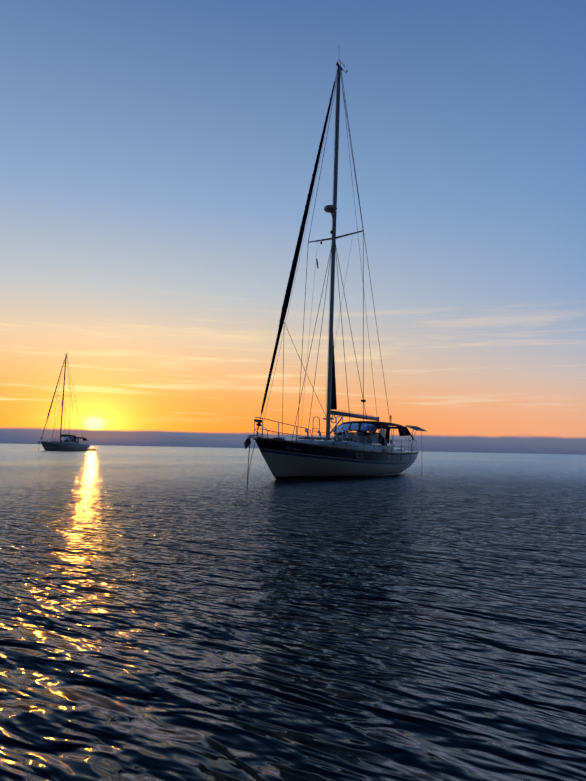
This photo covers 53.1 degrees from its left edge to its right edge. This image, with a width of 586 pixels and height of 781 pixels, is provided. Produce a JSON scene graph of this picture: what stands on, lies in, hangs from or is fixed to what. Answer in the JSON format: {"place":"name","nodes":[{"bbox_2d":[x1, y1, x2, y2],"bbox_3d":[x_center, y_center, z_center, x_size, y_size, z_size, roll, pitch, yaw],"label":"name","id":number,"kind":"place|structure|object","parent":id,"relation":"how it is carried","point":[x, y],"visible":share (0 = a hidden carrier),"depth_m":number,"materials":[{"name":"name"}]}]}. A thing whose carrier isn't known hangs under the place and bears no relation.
{"place":"outdoors","nodes":[
{"label":"outdoors","id":0,"kind":"place"},
{"bbox_2d":[0,443,585,780],"bbox_3d":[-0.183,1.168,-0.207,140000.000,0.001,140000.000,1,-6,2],"label":"sea","id":1,"kind":"structure","parent":0,"point":[189,614],"depth_m":4.12,"materials":[{"name":"liquid"}]},
{"bbox_2d":[38,352,95,450],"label":"yacht","id":2,"kind":"object","parent":1,"relation":"on","point":[74,444],"visible":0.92,"depth_m":116.90,"materials":[{"name":"black wood"}]},
{"bbox_2d":[0,428,585,454],"bbox_3d":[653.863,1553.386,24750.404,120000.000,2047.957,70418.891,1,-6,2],"label":"land","id":3,"kind":"structure","parent":1,"relation":"on","point":[511,444],"depth_m":29464.00,"materials":[{"name":"grey"}]},
{"bbox_2d":[244,61,426,480],"bbox_3d":[2.442,-6.020,28.217,3.939,21.586,14.549,-3,-7,33],"label":"yacht","id":4,"kind":"object","parent":1,"relation":"on","point":[343,452],"visible":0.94,"depth_m":26.18,"materials":[{"name":"white wood"}]},
{"bbox_2d":[0,0,585,437],"label":"sky","id":5,"kind":"structure","parent":0,"point":[158,157],"materials":[{"name":"blue"}]}
]}

